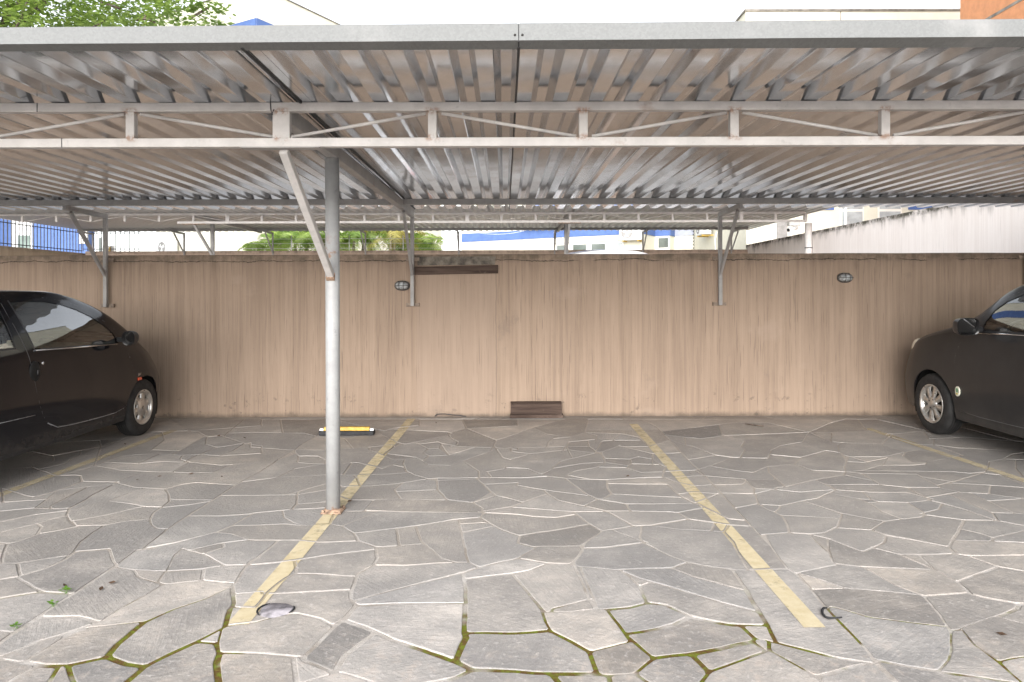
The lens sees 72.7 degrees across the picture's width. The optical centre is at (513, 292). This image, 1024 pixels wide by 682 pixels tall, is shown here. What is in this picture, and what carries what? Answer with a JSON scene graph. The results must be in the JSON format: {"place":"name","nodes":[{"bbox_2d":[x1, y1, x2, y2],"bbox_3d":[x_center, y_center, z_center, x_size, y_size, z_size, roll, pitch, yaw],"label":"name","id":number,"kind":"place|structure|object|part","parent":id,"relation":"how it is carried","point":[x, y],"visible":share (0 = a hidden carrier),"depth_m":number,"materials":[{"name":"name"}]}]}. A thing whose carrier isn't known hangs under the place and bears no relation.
{"place":"outdoors","nodes":[
{"label":"outdoors","id":0,"kind":"place"},
{"bbox_2d":[0,219,94,252],"bbox_3d":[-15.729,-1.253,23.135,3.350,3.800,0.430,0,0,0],"label":"house","id":1,"kind":"structure","parent":0,"point":[84,246],"depth_m":23.00,"materials":[{"name":"blue paint"}]},
{"bbox_2d":[79,234,86,243],"bbox_3d":[-14.203,-1.833,22.974,0.293,0.450,0.049,0,0,0],"label":"window","id":2,"kind":"structure","parent":1,"relation":"in","point":[79,234],"depth_m":22.95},
{"bbox_2d":[102,246,114,250],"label":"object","id":3,"kind":"object","parent":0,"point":[112,248],"visible":0.41,"depth_m":19.90,"materials":[{"name":"white paint"}]},
{"bbox_2d":[98,0,441,250],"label":"apartment building","id":4,"kind":"structure","parent":0,"point":[267,12],"depth_m":27.14,"materials":[{"name":"white paint"}]},
{"bbox_2d":[98,237,100,250],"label":"window","id":5,"kind":"structure","parent":4,"relation":"in","point":[99,239],"depth_m":31.04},
{"bbox_2d":[157,240,176,250],"bbox_3d":[-14.035,-1.793,28.295,0.860,0.610,0.433,0,0,30],"label":"air conditioner","id":6,"kind":"object","parent":4,"relation":"attached to","point":[167,245],"visible":0.73,"depth_m":28.06,"materials":[{"name":"white paint"}]},
{"bbox_2d":[0,0,959,250],"label":"sky","id":7,"kind":"structure","parent":0,"point":[344,12],"materials":[{"name":"white"}]},
{"bbox_2d":[0,415,1023,681],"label":"paving","id":8,"kind":"structure","parent":0,"point":[482,549],"depth_m":3.73,"materials":[{"name":"grey stone"}]},
{"bbox_2d":[60,586,71,593],"bbox_3d":[-2.095,1.392,3.243,0.054,0.028,0.053,0,0,-45],"label":"weed","id":9,"kind":"object","parent":8,"relation":"on","point":[66,588],"visible":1,"depth_m":3.25,"materials":[{"name":"green plant"}]},
{"bbox_2d":[0,290,158,460],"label":"car","id":10,"kind":"object","parent":8,"relation":"on","point":[70,367],"visible":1,"depth_m":5.93,"materials":[{"name":"black paint"}]},
{"bbox_3d":[-3.727,0.558,5.904,0.236,1.071,1.450,0,0,0],"label":"door","id":11,"kind":"part","parent":10,"relation":"part of","materials":[{"name":"black paint"}]},
{"bbox_2d":[4,430,176,494],"bbox_3d":[-3.541,1.406,5.334,0.085,0.007,3.504,0,0,3],"label":"parking line","id":12,"kind":"object","parent":8,"relation":"on","point":[109,453],"visible":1,"depth_m":6.09,"materials":[{"name":"yellow paint"}]},
{"bbox_2d":[256,603,294,617],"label":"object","id":13,"kind":"object","parent":8,"relation":"on","point":[271,610],"visible":1,"depth_m":3.05,"materials":[{"name":"white metal"}]},
{"bbox_2d":[227,419,414,625],"bbox_3d":[-1.141,1.399,5.302,0.092,0.008,4.756,0,0,0],"label":"parking line","id":14,"kind":"object","parent":8,"relation":"on","point":[282,570],"visible":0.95,"depth_m":3.80,"materials":[{"name":"yellow paint"}]},
{"bbox_2d":[318,426,374,434],"bbox_3d":[-1.636,1.360,6.843,0.538,0.077,0.100,0,0,0],"label":"wheel stop","id":15,"kind":"object","parent":8,"relation":"on","point":[356,430],"visible":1,"depth_m":6.82,"materials":[{"name":"black rubber"}]},
{"bbox_2d":[0,19,1023,513],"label":"carport","id":16,"kind":"object","parent":8,"relation":"on","point":[408,119],"visible":1,"depth_m":3.47,"materials":[{"name":"metal"}]},
{"bbox_2d":[0,253,1023,417],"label":"boundary wall","id":17,"kind":"structure","parent":8,"relation":"on","point":[778,334],"depth_m":7.82,"materials":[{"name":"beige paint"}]},
{"bbox_2d":[394,281,409,290],"bbox_3d":[-1.248,-0.075,7.771,0.172,0.114,0.097,0,0,0],"label":"bulkhead lamp","id":18,"kind":"object","parent":17,"relation":"attached to","point":[401,285],"visible":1,"depth_m":7.75,"materials":[{"name":"clear glass"}]},
{"bbox_2d":[414,265,497,274],"bbox_3d":[-0.640,-0.251,7.804,0.938,0.109,0.028,0,0,0],"label":"wooden board","id":19,"kind":"object","parent":17,"relation":"attached to","point":[473,269],"visible":1,"depth_m":7.79,"materials":[{"name":"brown wood"}]},
{"bbox_2d":[417,256,495,264],"bbox_3d":[-0.640,-0.354,7.814,0.886,0.101,0.011,0,0,0],"label":"cement patch","id":20,"kind":"object","parent":17,"relation":"attached to","point":[456,260],"visible":1,"depth_m":7.81,"materials":[{"name":"grey concrete"}]},
{"bbox_2d":[837,273,853,282],"bbox_3d":[3.722,-0.164,7.771,0.172,0.114,0.097,0,0,0],"label":"bulkhead lamp","id":21,"kind":"object","parent":17,"relation":"attached to","point":[845,277],"visible":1,"depth_m":7.75,"materials":[{"name":"clear glass"}]},
{"bbox_2d":[630,424,824,626],"bbox_3d":[1.259,1.391,5.115,0.090,0.008,4.467,0,0,0],"label":"parking line","id":22,"kind":"object","parent":8,"relation":"on","point":[800,611],"visible":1,"depth_m":3.70,"materials":[{"name":"yellow paint"}]},
{"bbox_2d":[821,607,841,618],"bbox_3d":[1.351,1.382,2.994,0.071,0.012,0.101,0,0,-15],"label":"metal hook","id":23,"kind":"object","parent":8,"relation":"on","point":[822,612],"visible":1,"depth_m":2.96,"materials":[{"name":"grey metal"}]},
{"bbox_2d":[864,428,1023,479],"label":"parking line","id":24,"kind":"object","parent":8,"relation":"on","point":[947,454],"visible":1,"depth_m":5.93,"materials":[{"name":"yellow paint"}]},
{"bbox_2d":[905,285,1023,437],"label":"car","id":25,"kind":"object","parent":8,"relation":"on","point":[959,372],"visible":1,"depth_m":6.24,"materials":[{"name":"black paint"}]},
{"bbox_3d":[4.173,0.501,5.864,0.214,1.151,1.165,0,0,0],"label":"door","id":26,"kind":"part","parent":25,"relation":"part of","materials":[{"name":"black paint"}]},
{"bbox_2d":[510,401,562,417],"bbox_3d":[0.259,1.308,7.755,0.586,0.169,0.121,0,0,0],"label":"wooden box","id":27,"kind":"object","parent":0,"point":[549,409],"visible":1,"depth_m":7.71,"materials":[{"name":"brown wood"}]},
{"bbox_2d":[461,205,693,249],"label":"clinic building","id":28,"kind":"structure","parent":0,"point":[586,240],"depth_m":27.42,"materials":[{"name":"white paint"}]},
{"bbox_2d":[556,243,569,249],"bbox_3d":[1.968,-1.271,27.592,0.611,1.330,0.033,0,0,30],"label":"window","id":29,"kind":"structure","parent":28,"relation":"in","point":[558,246],"depth_m":27.63,"materials":[{"name":"grey glass"}]},
{"bbox_2d":[572,243,587,249],"bbox_3d":[2.604,-1.273,27.229,0.662,1.330,0.033,0,0,30],"label":"window","id":30,"kind":"structure","parent":28,"relation":"in","point":[575,246],"depth_m":27.21,"materials":[{"name":"grey glass"}]},
{"bbox_2d":[590,242,606,249],"bbox_3d":[3.287,-1.275,26.839,0.670,1.330,0.033,0,0,30],"label":"window","id":31,"kind":"structure","parent":28,"relation":"in","point":[593,245],"depth_m":26.82,"materials":[{"name":"grey glass"}]},
{"bbox_2d":[609,241,623,249],"bbox_3d":[3.923,-1.277,26.476,0.614,1.330,0.033,0,0,30],"label":"window","id":32,"kind":"structure","parent":28,"relation":"in","point":[614,245],"depth_m":26.45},
{"bbox_2d":[619,230,643,241],"bbox_3d":[4.429,-2.198,25.958,0.860,0.610,0.433,0,0,30],"label":"sign","id":33,"kind":"object","parent":28,"relation":"attached to","point":[627,235],"visible":0.6,"depth_m":25.79,"materials":[{"name":"white paint"}]},
{"bbox_2d":[658,236,668,249],"bbox_3d":[5.845,-1.402,27.062,0.454,1.570,0.033,0,0,30],"label":"window","id":34,"kind":"structure","parent":28,"relation":"in","point":[663,241],"depth_m":27.04,"materials":[{"name":"grey glass"}]},
{"bbox_2d":[694,8,959,249],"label":"apartment building","id":35,"kind":"structure","parent":0,"point":[829,218],"depth_m":21.00,"materials":[{"name":"white paint"}]},
{"bbox_2d":[696,230,712,236],"bbox_3d":[6.817,-2.295,24.770,0.433,0.610,0.860,0,0,0],"label":"air conditioner","id":36,"kind":"object","parent":35,"relation":"attached to","point":[703,233],"visible":0.28,"depth_m":24.45,"materials":[{"name":"white paint"}]},
{"bbox_2d":[840,206,863,225],"bbox_3d":[10.216,-2.555,20.970,0.706,1.350,0.059,0,0,0],"label":"window","id":37,"kind":"structure","parent":35,"relation":"in","point":[854,215],"depth_m":20.94,"materials":[{"name":"white glass"}]},
{"bbox_2d":[877,206,901,217],"bbox_3d":[11.352,-2.559,20.970,0.725,1.350,0.059,0,0,0],"label":"window","id":38,"kind":"structure","parent":35,"relation":"in","point":[882,211],"depth_m":20.94,"materials":[{"name":"white glass"}]},
{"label":"rear lot","id":39,"kind":"structure","parent":0,"visible":0},
{"bbox_2d":[0,246,84,255],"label":"boundary wall","id":40,"kind":"structure","parent":39,"relation":"on","point":[10,251],"depth_m":17.25,"materials":[{"name":"beige paint"}]},
{"bbox_2d":[0,219,138,252],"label":"railing","id":41,"kind":"object","parent":40,"relation":"on","point":[47,228],"visible":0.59,"depth_m":18.33,"materials":[{"name":"metal"}]},
{"bbox_2d":[0,0,235,26],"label":"tree","id":42,"kind":"object","parent":39,"relation":"on","point":[24,17],"visible":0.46,"depth_m":20.56,"materials":[{"name":"green plant"}]},
{"bbox_2d":[237,232,306,250],"bbox_3d":[-7.428,-0.588,21.130,1.988,2.426,2.773,0,0,-37],"label":"palm tree","id":43,"kind":"object","parent":39,"relation":"on","point":[281,237],"visible":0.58,"depth_m":20.75,"materials":[{"name":"green plant"}]},
{"bbox_2d":[264,231,342,250],"bbox_3d":[-6.614,-0.760,22.341,2.768,2.768,2.729,0,0,0],"label":"palm tree","id":44,"kind":"object","parent":39,"relation":"on","point":[295,232],"visible":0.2,"depth_m":21.48,"materials":[{"name":"green plant"}]},
{"bbox_2d":[292,231,375,250],"bbox_3d":[-5.609,-0.948,21.420,2.685,3.138,2.513,0,0,0],"label":"palm tree","id":45,"kind":"object","parent":39,"relation":"on","point":[305,236],"visible":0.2,"depth_m":20.73,"materials":[{"name":"green plant"}]},
{"bbox_2d":[341,231,392,250],"bbox_3d":[-4.634,-0.868,22.230,2.604,2.972,2.554,0,0,0],"label":"palm tree","id":46,"kind":"object","parent":39,"relation":"on","point":[357,244],"visible":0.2,"depth_m":21.55,"materials":[{"name":"green plant"}]},
{"bbox_2d":[353,231,436,250],"bbox_3d":[-3.632,-0.999,21.343,2.384,3.226,2.158,0,0,-42],"label":"palm tree","id":47,"kind":"object","parent":39,"relation":"on","point":[395,234],"visible":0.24,"depth_m":21.01,"materials":[{"name":"green plant"}]},
{"bbox_2d":[369,231,447,249],"bbox_3d":[-3.048,-0.670,21.965,3.288,2.566,2.510,0,0,27],"label":"palm tree","id":48,"kind":"object","parent":39,"relation":"on","point":[427,245],"visible":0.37,"depth_m":21.36,"materials":[{"name":"green plant"}]},
{"bbox_2d":[85,249,747,254],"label":"boundary wall","id":49,"kind":"structure","parent":39,"relation":"on","point":[384,252],"depth_m":19.50,"materials":[{"name":"beige paint"}]},
{"bbox_2d":[229,235,441,250],"bbox_3d":[-5.004,-1.370,19.600,6.000,0.470,0.024,0,0,0],"label":"electric fence","id":50,"kind":"object","parent":49,"relation":"on","point":[349,238],"visible":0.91,"depth_m":19.59,"materials":[{"name":"metal"}]},
{"bbox_2d":[0,204,836,254],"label":"carport","id":51,"kind":"object","parent":39,"relation":"on","point":[566,219],"visible":0.68,"depth_m":16.12,"materials":[{"name":"grey paint"}]},
{"bbox_2d":[787,222,800,231],"bbox_3d":[6.140,-1.432,15.249,0.352,0.231,0.302,0,0,0],"label":"security camera","id":52,"kind":"object","parent":51,"relation":"attached to","point":[795,225],"visible":1,"depth_m":15.24,"materials":[{"name":"white paint"}]},
{"bbox_2d":[567,249,646,253],"bbox_3d":[2.534,-0.174,15.622,3.800,1.536,2.086,0,0,-14],"label":"car","id":53,"kind":"object","parent":39,"relation":"on","point":[603,251],"visible":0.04,"depth_m":14.90,"materials":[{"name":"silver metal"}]},
{"bbox_2d":[960,0,1023,18],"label":"apartment building","id":54,"kind":"structure","parent":39,"relation":"on","point":[991,9],"depth_m":12.32,"materials":[{"name":"orange paint"}]},
{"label":"ground","id":55,"kind":"structure","parent":0,"visible":0},
{"bbox_2d":[746,206,1023,252],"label":"boundary wall","id":56,"kind":"structure","parent":55,"relation":"on","point":[975,229],"depth_m":11.09,"materials":[{"name":"white paint"}]}
]}

